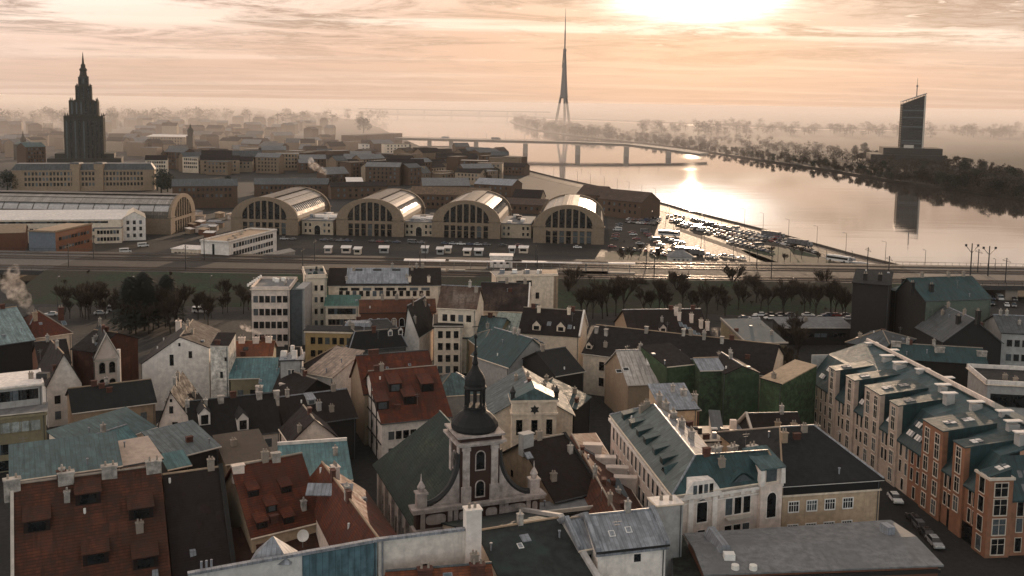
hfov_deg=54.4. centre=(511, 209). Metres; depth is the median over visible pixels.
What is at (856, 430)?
window
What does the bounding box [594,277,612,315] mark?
bare tree
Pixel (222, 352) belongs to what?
white tower house
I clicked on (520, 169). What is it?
tenement
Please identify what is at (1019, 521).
window
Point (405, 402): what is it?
red house
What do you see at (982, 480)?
window
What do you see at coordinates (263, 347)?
orange roof house
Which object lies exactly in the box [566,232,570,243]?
window
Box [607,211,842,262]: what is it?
car park
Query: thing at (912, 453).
window
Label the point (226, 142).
tenement
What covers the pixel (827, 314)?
parked car
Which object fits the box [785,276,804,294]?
bare tree
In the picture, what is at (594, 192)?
warehouse
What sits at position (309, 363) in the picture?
dark roof house
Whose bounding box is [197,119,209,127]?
tenement
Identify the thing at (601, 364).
window
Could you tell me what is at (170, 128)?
tenement
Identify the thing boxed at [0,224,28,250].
shed building
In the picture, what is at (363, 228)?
window
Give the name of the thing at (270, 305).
office building
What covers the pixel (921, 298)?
dark tenement
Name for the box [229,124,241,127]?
tenement
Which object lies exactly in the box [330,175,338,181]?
tree
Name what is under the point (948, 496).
window
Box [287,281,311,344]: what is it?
glazed stair
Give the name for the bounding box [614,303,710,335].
skylight house
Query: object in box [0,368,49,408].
flat white house
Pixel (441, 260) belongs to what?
platform canopy
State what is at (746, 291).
bare tree
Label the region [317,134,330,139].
tenement
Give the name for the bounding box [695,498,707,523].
window
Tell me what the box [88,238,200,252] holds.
station yard
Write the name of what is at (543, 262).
platform canopy
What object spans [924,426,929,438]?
window
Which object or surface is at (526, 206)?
warehouse
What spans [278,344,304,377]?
pale block
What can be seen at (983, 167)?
tree
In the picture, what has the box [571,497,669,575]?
zinc house
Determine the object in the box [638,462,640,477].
window
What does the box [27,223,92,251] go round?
slab block
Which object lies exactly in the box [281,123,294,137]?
tenement
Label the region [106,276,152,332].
evergreen tree
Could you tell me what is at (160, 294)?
bare tree
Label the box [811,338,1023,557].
bay terrace
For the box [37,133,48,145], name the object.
tenement
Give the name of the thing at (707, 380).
ivy house
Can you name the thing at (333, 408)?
black court house
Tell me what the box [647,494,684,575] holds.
chimney block
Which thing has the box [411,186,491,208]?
warehouse
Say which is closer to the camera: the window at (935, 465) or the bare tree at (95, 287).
the window at (935, 465)
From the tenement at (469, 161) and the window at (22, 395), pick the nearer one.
the window at (22, 395)
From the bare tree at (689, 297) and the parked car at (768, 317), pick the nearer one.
the parked car at (768, 317)
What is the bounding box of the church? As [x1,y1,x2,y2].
[373,326,546,534]
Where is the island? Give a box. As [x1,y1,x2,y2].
[509,120,1023,199]
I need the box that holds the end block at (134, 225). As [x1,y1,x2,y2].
[123,208,145,240]
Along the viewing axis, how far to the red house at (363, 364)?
213.80 m
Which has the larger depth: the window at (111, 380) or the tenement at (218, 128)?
the tenement at (218, 128)
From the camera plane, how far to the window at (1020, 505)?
160.82 m
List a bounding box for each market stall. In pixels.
[185,227,194,233]
[187,222,196,227]
[195,210,202,213]
[195,214,205,219]
[195,220,205,225]
[195,225,200,232]
[198,227,209,234]
[203,230,215,237]
[207,220,221,223]
[208,224,216,230]
[214,212,223,217]
[216,221,224,227]
[324,245,332,252]
[341,245,351,252]
[353,246,361,254]
[378,245,389,252]
[421,245,428,252]
[436,246,444,254]
[444,245,451,252]
[462,248,471,255]
[474,248,483,255]
[508,245,515,252]
[518,245,528,252]
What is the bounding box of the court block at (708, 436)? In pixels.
[693,419,736,446]
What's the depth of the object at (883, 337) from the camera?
272.35 m
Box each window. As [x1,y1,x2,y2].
[0,422,11,434]
[1,391,12,401]
[1,444,7,454]
[2,460,8,470]
[10,390,20,400]
[10,421,21,432]
[18,389,29,399]
[19,420,30,431]
[27,388,37,398]
[29,419,40,430]
[54,395,60,403]
[55,411,60,419]
[98,362,105,374]
[108,361,115,373]
[109,378,115,382]
[141,412,146,419]
[169,355,173,365]
[169,406,172,413]
[175,197,189,217]
[242,201,286,219]
[253,296,257,302]
[253,308,257,315]
[253,321,258,328]
[259,296,263,302]
[259,308,263,315]
[259,321,264,328]
[265,296,269,302]
[265,308,269,315]
[265,321,269,328]
[265,438,271,446]
[271,296,275,302]
[271,308,275,315]
[271,321,275,328]
[275,223,278,233]
[277,296,281,302]
[277,308,281,315]
[277,321,281,328]
[277,334,281,341]
[282,223,285,233]
[283,296,287,302]
[283,308,287,315]
[283,321,287,328]
[283,334,287,340]
[310,337,315,343]
[310,350,315,356]
[318,337,322,344]
[325,337,329,344]
[332,337,336,344]
[339,337,343,344]
[348,202,391,220]
[349,224,352,234]
[355,224,358,234]
[361,224,365,234]
[368,224,371,235]
[374,225,378,234]
[381,225,384,235]
[387,225,391,235]
[388,431,394,440]
[388,504,389,522]
[395,430,401,439]
[395,515,396,532]
[399,318,404,326]
[403,429,408,438]
[437,355,442,361]
[437,366,442,373]
[438,331,442,338]
[438,343,442,350]
[442,314,446,320]
[443,204,488,222]
[444,226,448,236]
[445,343,450,349]
[445,355,450,361]
[445,366,450,373]
[446,331,450,338]
[450,315,454,320]
[451,226,454,236]
[452,450,455,467]
[453,331,458,338]
[453,343,458,349]
[453,355,458,361]
[453,366,457,372]
[457,226,461,236]
[458,315,462,321]
[464,226,467,237]
[466,315,470,321]
[470,226,474,236]
[475,450,485,470]
[475,480,484,497]
[477,227,480,237]
[483,227,487,237]
[545,209,592,228]
[546,231,550,241]
[553,231,556,242]
[559,231,563,242]
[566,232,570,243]
[573,232,577,242]
[580,232,584,242]
[586,232,590,243]
[598,377,603,386]
[599,361,604,370]
[616,431,618,446]
[619,436,621,451]
[623,440,625,456]
[626,446,629,461]
[630,451,632,466]
[634,456,636,472]
[634,554,640,561]
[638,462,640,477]
[638,485,640,501]
[642,467,645,483]
[642,491,644,507]
[646,472,649,489]
[651,479,654,495]
[656,484,658,495]
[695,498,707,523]
[724,498,732,516]
[724,525,731,529]
[733,497,741,514]
[733,523,740,529]
[742,495,750,513]
[742,522,749,528]
[765,491,776,518]
[788,501,799,512]
[806,499,817,511]
[824,498,835,510]
[827,421,830,435]
[828,406,831,420]
[829,377,833,390]
[829,391,832,404]
[830,369,833,377]
[837,415,839,426]
[838,401,840,412]
[840,417,843,429]
[841,520,852,522]
[842,497,853,508]
[844,434,848,448]
[845,418,849,433]
[846,403,850,417]
[847,389,851,402]
[848,379,851,389]
[855,414,858,425]
[855,428,857,440]
[856,445,859,456]
[859,430,861,443]
[860,416,862,428]
[862,447,866,462]
[863,431,867,446]
[864,415,868,430]
[865,400,869,414]
[866,390,870,400]
[870,453,874,468]
[871,437,875,452]
[872,420,876,435]
[873,394,877,405]
[873,404,877,419]
[880,446,883,458]
[881,431,884,443]
[884,433,887,445]
[884,448,886,461]
[887,466,891,482]
[888,449,893,464]
[889,431,894,447]
[890,416,894,431]
[891,405,895,417]
[898,458,901,472]
[899,444,902,456]
[900,477,903,490]
[904,462,907,476]
[905,447,908,460]
[909,466,912,480]
[910,451,913,464]
[911,486,914,499]
[915,471,918,485]
[916,455,919,468]
[920,490,925,507]
[921,472,926,489]
[922,454,928,471]
[923,437,929,453]
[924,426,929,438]
[930,497,935,515]
[931,479,936,497]
[932,460,938,478]
[933,443,939,460]
[934,432,939,445]
[942,490,946,505]
[943,473,947,487]
[946,493,949,507]
[948,477,950,491]
[952,494,958,512]
[953,474,959,493]
[954,457,960,474]
[955,445,961,458]
[966,507,970,523]
[967,490,971,505]
[974,533,981,551]
[976,513,982,532]
[977,494,983,512]
[978,475,985,494]
[989,538,1004,555]
[990,394,1012,406]
[991,518,1006,535]
[992,498,1007,516]
[993,482,1008,497]
[1005,354,1011,360]
[1006,339,1012,346]
[1009,395,1023,407]
[1013,354,1018,361]
[1013,537,1021,552]
[1014,340,1019,346]
[1015,518,1022,532]
[1016,502,1023,516]
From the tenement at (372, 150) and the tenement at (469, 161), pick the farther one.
the tenement at (372, 150)
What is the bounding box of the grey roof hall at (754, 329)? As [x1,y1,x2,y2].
[720,317,788,364]
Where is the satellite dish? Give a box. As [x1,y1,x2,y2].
[297,529,308,546]
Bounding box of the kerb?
[528,175,845,262]
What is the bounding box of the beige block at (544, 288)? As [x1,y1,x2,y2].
[490,269,558,308]
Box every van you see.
[119,248,131,251]
[137,242,148,246]
[192,306,208,312]
[407,239,417,243]
[650,237,659,240]
[754,242,763,245]
[995,293,1003,300]
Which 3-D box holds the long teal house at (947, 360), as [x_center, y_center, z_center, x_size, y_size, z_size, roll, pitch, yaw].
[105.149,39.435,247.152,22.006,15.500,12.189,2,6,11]
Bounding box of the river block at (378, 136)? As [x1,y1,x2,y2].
[341,133,401,142]
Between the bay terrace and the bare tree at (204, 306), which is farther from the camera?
the bare tree at (204, 306)
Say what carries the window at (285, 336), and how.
in the office building at (270, 305)
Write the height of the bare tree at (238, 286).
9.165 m
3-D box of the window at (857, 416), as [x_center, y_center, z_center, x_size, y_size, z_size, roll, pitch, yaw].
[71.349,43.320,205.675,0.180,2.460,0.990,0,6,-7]
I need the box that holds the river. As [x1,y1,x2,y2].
[193,103,1023,265]
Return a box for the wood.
[0,106,1023,198]
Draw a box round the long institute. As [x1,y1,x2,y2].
[11,162,155,190]
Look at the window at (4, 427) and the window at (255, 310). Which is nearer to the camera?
the window at (4, 427)
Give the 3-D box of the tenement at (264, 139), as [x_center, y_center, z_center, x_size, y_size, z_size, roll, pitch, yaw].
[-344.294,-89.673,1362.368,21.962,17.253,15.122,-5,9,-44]
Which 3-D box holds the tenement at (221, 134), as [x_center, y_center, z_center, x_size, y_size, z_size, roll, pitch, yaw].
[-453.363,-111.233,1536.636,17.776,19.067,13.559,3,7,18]
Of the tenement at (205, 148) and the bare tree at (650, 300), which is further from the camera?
the tenement at (205, 148)
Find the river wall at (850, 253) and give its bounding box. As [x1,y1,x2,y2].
[405,140,896,263]
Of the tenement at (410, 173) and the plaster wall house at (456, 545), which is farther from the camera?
the tenement at (410, 173)
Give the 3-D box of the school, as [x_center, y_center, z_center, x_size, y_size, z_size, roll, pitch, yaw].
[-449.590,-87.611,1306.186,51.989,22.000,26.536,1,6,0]
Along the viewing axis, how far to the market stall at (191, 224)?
544.51 m
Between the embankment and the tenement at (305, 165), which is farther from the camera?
the tenement at (305, 165)
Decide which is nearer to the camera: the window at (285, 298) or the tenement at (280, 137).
the window at (285, 298)
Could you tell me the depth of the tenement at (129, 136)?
1357.88 m
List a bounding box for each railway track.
[0,252,1021,268]
[0,265,1023,281]
[0,267,1023,283]
[5,255,1023,271]
[5,257,1015,273]
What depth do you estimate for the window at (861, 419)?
203.89 m
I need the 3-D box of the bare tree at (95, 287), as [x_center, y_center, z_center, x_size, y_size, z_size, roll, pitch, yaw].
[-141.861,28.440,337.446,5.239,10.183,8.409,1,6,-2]
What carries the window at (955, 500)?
in the bay terrace
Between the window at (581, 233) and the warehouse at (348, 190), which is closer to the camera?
the window at (581, 233)
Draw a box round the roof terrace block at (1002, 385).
[966,363,1023,416]
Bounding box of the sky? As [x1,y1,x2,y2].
[0,0,1023,115]
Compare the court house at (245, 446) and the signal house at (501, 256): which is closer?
the court house at (245, 446)
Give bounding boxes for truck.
[658,230,679,236]
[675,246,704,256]
[761,230,784,238]
[787,237,812,247]
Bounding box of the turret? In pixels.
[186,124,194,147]
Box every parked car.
[44,311,57,315]
[93,310,107,314]
[738,315,749,318]
[753,312,765,316]
[763,315,774,319]
[774,312,784,316]
[801,312,814,315]
[820,312,832,316]
[832,312,841,316]
[887,491,903,503]
[904,513,920,524]
[911,519,926,529]
[917,526,933,540]
[925,534,944,548]
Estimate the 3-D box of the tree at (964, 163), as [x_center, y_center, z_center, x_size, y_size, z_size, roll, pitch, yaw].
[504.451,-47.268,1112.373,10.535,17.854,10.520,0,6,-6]
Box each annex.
[170,245,200,252]
[324,295,360,325]
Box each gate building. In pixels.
[301,212,337,234]
[405,213,433,236]
[501,214,535,237]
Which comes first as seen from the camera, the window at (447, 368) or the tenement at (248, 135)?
the window at (447, 368)
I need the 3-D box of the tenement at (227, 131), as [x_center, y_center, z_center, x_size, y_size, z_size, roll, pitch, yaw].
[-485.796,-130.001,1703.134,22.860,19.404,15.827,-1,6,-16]
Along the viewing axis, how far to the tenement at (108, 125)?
1973.61 m
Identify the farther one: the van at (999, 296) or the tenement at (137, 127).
the tenement at (137, 127)
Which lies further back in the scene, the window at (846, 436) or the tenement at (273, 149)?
the tenement at (273, 149)
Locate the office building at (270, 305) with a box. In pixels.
[247,275,297,345]
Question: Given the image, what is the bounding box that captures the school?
[146,134,187,144]
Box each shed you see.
[255,368,284,392]
[772,316,850,344]
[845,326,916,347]
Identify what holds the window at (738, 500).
in the corner house at (658, 448)
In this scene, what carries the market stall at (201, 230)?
on the ground at (958, 556)
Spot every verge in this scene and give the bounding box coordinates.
[605,251,668,260]
[674,228,775,261]
[743,246,830,262]
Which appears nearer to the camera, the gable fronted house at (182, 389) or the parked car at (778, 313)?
the gable fronted house at (182, 389)
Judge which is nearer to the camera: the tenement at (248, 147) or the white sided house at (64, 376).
the white sided house at (64, 376)
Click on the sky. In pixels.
(782, 56)
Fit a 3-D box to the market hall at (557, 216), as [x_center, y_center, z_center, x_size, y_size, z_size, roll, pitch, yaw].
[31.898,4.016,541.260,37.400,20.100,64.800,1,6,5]
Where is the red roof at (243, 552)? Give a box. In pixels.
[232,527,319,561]
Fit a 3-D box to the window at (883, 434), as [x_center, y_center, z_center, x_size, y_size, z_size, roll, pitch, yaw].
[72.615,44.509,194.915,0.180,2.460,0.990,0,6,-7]
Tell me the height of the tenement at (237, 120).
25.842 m
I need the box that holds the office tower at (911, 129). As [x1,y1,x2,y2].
[866,80,942,164]
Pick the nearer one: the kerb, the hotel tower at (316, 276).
the hotel tower at (316, 276)
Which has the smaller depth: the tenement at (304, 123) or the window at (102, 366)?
the window at (102, 366)
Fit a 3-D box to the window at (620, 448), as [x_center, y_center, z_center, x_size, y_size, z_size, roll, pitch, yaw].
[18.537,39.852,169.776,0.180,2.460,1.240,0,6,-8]
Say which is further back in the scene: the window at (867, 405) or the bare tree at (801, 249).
the bare tree at (801, 249)
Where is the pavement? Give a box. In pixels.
[403,140,884,263]
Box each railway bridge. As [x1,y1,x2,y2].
[0,248,95,284]
[895,262,1023,299]
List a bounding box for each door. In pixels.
[314,225,320,234]
[416,227,421,235]
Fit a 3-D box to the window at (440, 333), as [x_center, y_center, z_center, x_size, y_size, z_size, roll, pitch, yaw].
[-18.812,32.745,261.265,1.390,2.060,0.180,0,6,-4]
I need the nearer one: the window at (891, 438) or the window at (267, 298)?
the window at (891, 438)
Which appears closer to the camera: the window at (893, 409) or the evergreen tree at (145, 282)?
the window at (893, 409)
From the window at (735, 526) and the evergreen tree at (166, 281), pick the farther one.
the evergreen tree at (166, 281)
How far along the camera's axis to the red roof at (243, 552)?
137.24 m
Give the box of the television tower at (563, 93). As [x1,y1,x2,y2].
[554,10,569,123]
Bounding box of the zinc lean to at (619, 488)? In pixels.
[607,478,629,499]
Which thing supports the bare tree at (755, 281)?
on the ground at (958, 556)
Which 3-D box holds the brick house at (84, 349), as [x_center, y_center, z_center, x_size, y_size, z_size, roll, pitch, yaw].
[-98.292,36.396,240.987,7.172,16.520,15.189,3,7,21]
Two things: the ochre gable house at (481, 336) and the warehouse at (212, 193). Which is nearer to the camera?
the ochre gable house at (481, 336)
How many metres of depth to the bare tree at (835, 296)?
343.71 m
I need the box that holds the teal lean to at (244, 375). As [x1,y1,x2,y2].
[228,357,278,395]
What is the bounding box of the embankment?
[2,252,919,316]
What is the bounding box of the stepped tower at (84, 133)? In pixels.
[47,52,123,162]
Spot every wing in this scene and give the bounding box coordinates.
[93,226,122,243]
[557,515,592,557]
[647,383,699,425]
[690,391,701,425]
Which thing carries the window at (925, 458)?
in the bay terrace
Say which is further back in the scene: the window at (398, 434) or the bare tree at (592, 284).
the bare tree at (592, 284)
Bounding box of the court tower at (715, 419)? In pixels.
[708,410,722,431]
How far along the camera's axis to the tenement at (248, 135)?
1412.43 m
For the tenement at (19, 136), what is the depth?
1276.36 m
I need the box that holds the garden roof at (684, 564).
[671,535,701,575]
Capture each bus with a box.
[827,254,851,262]
[851,261,873,263]
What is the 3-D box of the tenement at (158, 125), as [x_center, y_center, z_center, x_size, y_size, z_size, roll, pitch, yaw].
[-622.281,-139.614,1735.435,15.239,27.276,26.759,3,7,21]
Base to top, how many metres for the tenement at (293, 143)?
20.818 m
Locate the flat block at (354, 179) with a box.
[345,177,362,181]
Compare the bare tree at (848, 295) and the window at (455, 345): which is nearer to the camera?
the window at (455, 345)
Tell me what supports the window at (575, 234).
in the market hall at (557, 216)
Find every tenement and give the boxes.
[0,119,6,133]
[2,134,16,139]
[2,140,6,151]
[4,139,28,156]
[7,121,21,133]
[16,134,31,138]
[16,142,45,162]
[25,121,33,132]
[26,137,45,145]
[28,123,41,131]
[28,131,44,135]
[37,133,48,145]
[41,128,61,132]
[43,123,52,127]
[47,129,60,132]
[48,131,63,145]
[54,138,63,148]
[105,120,111,131]
[106,137,129,151]
[108,133,129,136]
[123,134,139,139]
[126,142,147,155]
[130,130,151,135]
[130,137,148,141]
[135,125,155,131]
[137,116,149,125]
[139,128,154,130]
[141,147,161,156]
[143,118,153,125]
[145,139,162,152]
[145,155,168,173]
[146,122,161,133]
[156,120,171,122]
[161,140,174,150]
[162,122,178,134]
[164,148,194,168]
[167,117,180,120]
[168,146,187,147]
[171,119,184,123]
[176,157,178,169]
[178,124,185,132]
[178,152,200,171]
[182,156,199,172]
[186,125,204,134]
[193,131,211,135]
[195,141,211,148]
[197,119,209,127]
[197,147,215,149]
[199,134,218,147]
[200,155,239,173]
[201,150,231,154]
[205,160,231,174]
[206,125,224,132]
[209,148,227,149]
[212,132,225,139]
[217,120,227,127]
[219,137,242,149]
[225,128,230,136]
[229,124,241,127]
[229,132,240,134]
[231,128,250,133]
[231,137,252,138]
[231,145,247,150]
[232,116,243,124]
[232,150,260,170]
[234,134,257,137]
[239,146,260,150]
[240,139,262,145]
[240,156,253,171]
[244,122,260,130]
[246,131,263,137]
[253,117,265,124]
[253,138,268,140]
[255,153,283,173]
[259,142,288,150]
[261,125,266,134]
[261,146,285,152]
[265,127,276,135]
[268,117,273,126]
[270,132,293,142]
[271,124,280,131]
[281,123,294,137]
[282,153,298,170]
[285,138,300,149]
[287,150,303,152]
[289,122,298,133]
[294,152,316,154]
[297,159,313,172]
[298,144,311,149]
[298,155,325,170]
[299,120,310,130]
[300,139,314,145]
[302,121,310,131]
[302,146,327,150]
[304,127,317,137]
[304,137,321,145]
[304,150,324,154]
[305,125,321,134]
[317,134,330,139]
[317,167,348,181]
[320,118,327,129]
[324,141,345,149]
[325,125,335,136]
[325,150,349,154]
[326,154,343,166]
[327,156,347,166]
[340,161,365,176]
[343,141,360,150]
[343,154,362,157]
[350,151,371,153]
[352,154,384,161]
[355,148,378,153]
[358,144,369,148]
[359,293,436,333]
[361,140,369,143]
[361,160,385,181]
[365,162,401,184]
[367,139,392,152]
[381,143,408,152]
[386,159,424,168]
[387,155,413,158]
[393,147,414,154]
[398,153,419,157]
[401,163,421,184]
[411,158,431,177]
[413,148,441,158]
[421,166,430,177]
[430,159,446,169]
[432,163,445,172]
[432,172,454,177]
[434,170,453,172]
[447,156,467,171]
[452,143,469,150]
[454,149,469,152]
[455,168,485,184]
[457,163,493,169]
[460,160,488,163]
[466,147,489,151]
[470,149,498,154]
[478,162,503,178]
[486,170,497,177]
[489,157,521,162]
[491,151,508,155]
[493,147,508,151]
[502,162,529,175]
[850,268,893,339]
[895,270,992,337]
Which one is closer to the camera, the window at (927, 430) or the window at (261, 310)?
the window at (927, 430)
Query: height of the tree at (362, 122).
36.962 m
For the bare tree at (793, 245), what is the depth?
485.24 m
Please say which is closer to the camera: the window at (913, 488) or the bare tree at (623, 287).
the window at (913, 488)
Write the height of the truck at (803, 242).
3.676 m
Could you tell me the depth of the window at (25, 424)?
191.21 m
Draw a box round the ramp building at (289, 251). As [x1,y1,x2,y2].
[264,248,294,254]
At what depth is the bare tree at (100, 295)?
328.62 m
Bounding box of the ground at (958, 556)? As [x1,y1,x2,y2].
[0,100,1023,575]
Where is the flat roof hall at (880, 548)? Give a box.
[683,520,943,575]
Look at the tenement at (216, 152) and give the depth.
951.93 m
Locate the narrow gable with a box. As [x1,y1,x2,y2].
[403,295,432,360]
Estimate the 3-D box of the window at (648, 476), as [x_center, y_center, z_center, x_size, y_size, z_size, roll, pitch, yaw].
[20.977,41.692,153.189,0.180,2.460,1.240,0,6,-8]
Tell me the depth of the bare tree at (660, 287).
336.87 m
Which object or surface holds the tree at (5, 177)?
on the ground at (958, 556)
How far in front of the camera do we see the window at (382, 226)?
527.31 m
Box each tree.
[0,168,18,189]
[50,281,75,314]
[61,288,71,311]
[61,295,73,318]
[69,282,86,317]
[74,289,96,318]
[76,292,99,318]
[78,278,91,305]
[80,282,102,313]
[88,280,102,307]
[92,289,105,309]
[93,298,109,318]
[97,283,109,291]
[103,289,111,302]
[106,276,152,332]
[107,299,121,329]
[108,287,121,302]
[109,287,120,324]
[113,297,141,333]
[118,300,147,333]
[124,272,169,329]
[135,303,157,333]
[151,274,187,322]
[151,285,169,327]
[151,300,161,330]
[152,170,163,190]
[153,168,171,192]
[157,299,178,333]
[163,288,181,329]
[166,174,175,191]
[175,283,196,320]
[175,295,183,318]
[192,293,204,319]
[196,289,206,304]
[199,291,212,319]
[199,300,216,324]
[207,295,217,317]
[213,277,231,306]
[216,296,227,313]
[222,291,230,312]
[232,282,247,305]
[235,288,248,313]
[246,290,250,309]
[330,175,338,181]
[356,117,371,132]
[481,168,491,177]
[561,265,586,283]
[562,275,576,290]
[571,286,588,309]
[577,286,596,315]
[585,288,605,318]
[589,276,600,304]
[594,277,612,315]
[594,287,610,318]
[608,276,628,284]
[609,285,620,315]
[610,274,641,308]
[618,250,627,259]
[634,287,656,308]
[637,276,649,284]
[647,293,658,308]
[651,278,671,308]
[655,249,660,257]
[662,291,672,308]
[666,269,689,289]
[677,277,691,307]
[684,290,698,304]
[690,293,703,307]
[696,280,713,318]
[707,283,727,309]
[716,293,733,309]
[720,263,747,281]
[731,273,749,309]
[740,289,750,302]
[742,273,763,280]
[743,274,764,302]
[750,284,772,309]
[760,283,779,312]
[766,246,774,253]
[771,278,799,312]
[774,323,788,338]
[778,292,790,309]
[781,345,792,360]
[783,346,794,362]
[783,353,803,364]
[784,321,810,352]
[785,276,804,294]
[785,311,806,349]
[789,243,798,254]
[793,335,808,354]
[794,280,820,312]
[798,246,805,258]
[798,284,824,316]
[802,286,812,308]
[813,268,833,281]
[821,278,840,311]
[829,285,846,311]
[834,294,850,316]
[837,283,851,315]
[861,143,867,150]
[881,161,887,168]
[899,172,910,181]
[923,167,938,178]
[953,155,961,161]
[958,160,968,171]
[978,166,988,174]
[990,179,1005,193]
[1005,167,1016,177]
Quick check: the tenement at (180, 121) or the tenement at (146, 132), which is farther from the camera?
the tenement at (180, 121)
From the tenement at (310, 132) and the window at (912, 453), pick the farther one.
the tenement at (310, 132)
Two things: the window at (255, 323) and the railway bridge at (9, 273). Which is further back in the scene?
the railway bridge at (9, 273)
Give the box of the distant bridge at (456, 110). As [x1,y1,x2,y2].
[358,108,550,117]
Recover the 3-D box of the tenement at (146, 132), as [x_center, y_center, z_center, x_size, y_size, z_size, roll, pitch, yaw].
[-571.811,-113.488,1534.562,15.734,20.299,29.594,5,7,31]
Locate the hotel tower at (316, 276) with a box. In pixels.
[302,266,327,324]
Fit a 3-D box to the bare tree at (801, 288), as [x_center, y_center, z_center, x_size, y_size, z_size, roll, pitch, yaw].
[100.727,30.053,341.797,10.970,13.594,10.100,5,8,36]
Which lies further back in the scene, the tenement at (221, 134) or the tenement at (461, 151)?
the tenement at (221, 134)
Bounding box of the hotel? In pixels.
[327,262,441,316]
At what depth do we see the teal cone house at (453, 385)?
215.41 m
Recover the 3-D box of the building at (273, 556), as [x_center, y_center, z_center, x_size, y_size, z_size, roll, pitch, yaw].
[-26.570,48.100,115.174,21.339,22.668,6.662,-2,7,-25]
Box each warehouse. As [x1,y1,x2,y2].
[0,209,128,242]
[172,179,237,207]
[253,178,328,196]
[328,181,387,198]
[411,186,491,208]
[420,178,469,186]
[474,178,522,196]
[506,197,548,213]
[512,189,545,198]
[576,185,610,201]
[598,188,660,218]
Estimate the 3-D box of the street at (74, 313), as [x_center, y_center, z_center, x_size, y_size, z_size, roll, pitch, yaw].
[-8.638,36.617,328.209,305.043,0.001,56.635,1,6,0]
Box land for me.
[305,105,1023,131]
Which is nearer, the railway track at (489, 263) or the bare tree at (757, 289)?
the bare tree at (757, 289)
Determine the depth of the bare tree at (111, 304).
312.40 m
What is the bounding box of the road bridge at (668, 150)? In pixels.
[395,134,708,157]
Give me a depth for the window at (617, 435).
172.07 m
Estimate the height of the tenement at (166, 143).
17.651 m
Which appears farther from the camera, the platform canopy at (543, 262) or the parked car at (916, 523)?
the platform canopy at (543, 262)
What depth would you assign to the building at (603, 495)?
158.13 m
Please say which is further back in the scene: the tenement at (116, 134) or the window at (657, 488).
the tenement at (116, 134)
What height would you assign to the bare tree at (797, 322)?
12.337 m
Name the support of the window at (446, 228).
in the market hall at (468, 212)
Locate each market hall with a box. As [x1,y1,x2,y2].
[0,190,195,234]
[230,187,330,234]
[335,188,425,236]
[431,190,511,238]
[532,194,604,244]
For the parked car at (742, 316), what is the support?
on the street at (74, 313)
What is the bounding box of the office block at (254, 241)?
[200,228,276,254]
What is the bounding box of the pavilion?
[666,250,694,260]
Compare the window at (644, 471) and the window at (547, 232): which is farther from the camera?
the window at (547, 232)
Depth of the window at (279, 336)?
290.00 m
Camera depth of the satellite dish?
127.07 m
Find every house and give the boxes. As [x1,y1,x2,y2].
[0,304,35,372]
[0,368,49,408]
[0,402,47,472]
[2,455,170,575]
[8,431,122,481]
[13,132,32,159]
[23,305,72,364]
[31,333,71,369]
[36,338,82,426]
[46,407,157,438]
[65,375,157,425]
[70,326,139,385]
[92,317,120,383]
[95,422,136,440]
[118,436,163,473]
[141,318,220,410]
[141,420,221,472]
[157,370,202,427]
[161,449,191,472]
[162,456,235,575]
[184,384,280,451]
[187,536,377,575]
[210,332,235,397]
[212,428,270,476]
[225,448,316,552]
[236,334,277,357]
[253,366,330,395]
[277,382,358,458]
[277,437,352,480]
[278,404,338,440]
[303,323,360,360]
[303,345,346,369]
[305,460,396,546]
[307,346,364,396]
[342,317,407,353]
[349,349,431,444]
[364,362,452,459]
[377,502,482,575]
[384,550,492,575]
[433,314,463,374]
[435,153,477,161]
[436,280,484,372]
[440,372,479,420]
[441,507,600,575]
[462,311,510,372]
[467,329,491,371]
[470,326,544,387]
[478,155,526,162]
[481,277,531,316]
[485,366,574,451]
[489,253,512,267]
[496,312,521,332]
[503,428,592,503]
[519,303,587,366]
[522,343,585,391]
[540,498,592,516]
[544,374,592,433]
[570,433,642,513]
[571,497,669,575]
[581,324,784,411]
[604,342,658,411]
[608,391,785,543]
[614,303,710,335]
[641,343,694,392]
[690,357,723,425]
[712,350,759,424]
[717,422,884,526]
[737,403,801,428]
[759,359,816,424]
[887,336,987,387]
[914,301,1003,364]
[983,308,1023,365]
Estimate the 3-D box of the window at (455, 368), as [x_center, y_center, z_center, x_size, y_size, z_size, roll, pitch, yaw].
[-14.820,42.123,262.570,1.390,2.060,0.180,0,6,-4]
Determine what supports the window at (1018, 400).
in the roof terrace block at (1002, 385)
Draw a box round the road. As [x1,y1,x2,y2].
[402,140,878,263]
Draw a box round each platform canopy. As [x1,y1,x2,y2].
[404,259,445,270]
[449,260,492,270]
[465,260,521,271]
[507,260,581,272]
[547,261,607,273]
[581,262,634,273]
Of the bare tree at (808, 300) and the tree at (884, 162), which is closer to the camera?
the bare tree at (808, 300)
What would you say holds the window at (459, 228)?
in the market hall at (468, 212)
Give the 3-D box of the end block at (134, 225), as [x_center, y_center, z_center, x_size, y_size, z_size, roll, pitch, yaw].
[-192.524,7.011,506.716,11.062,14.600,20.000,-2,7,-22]
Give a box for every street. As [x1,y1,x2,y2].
[38,305,850,321]
[277,239,607,256]
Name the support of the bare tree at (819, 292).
on the street at (74, 313)
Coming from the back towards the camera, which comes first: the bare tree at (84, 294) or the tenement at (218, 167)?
the tenement at (218, 167)
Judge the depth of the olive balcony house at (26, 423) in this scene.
191.06 m
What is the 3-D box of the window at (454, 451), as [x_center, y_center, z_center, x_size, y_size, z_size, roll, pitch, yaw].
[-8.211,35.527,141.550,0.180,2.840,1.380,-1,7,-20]
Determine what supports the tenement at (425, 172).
on the ground at (958, 556)
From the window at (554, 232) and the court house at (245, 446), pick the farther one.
the window at (554, 232)

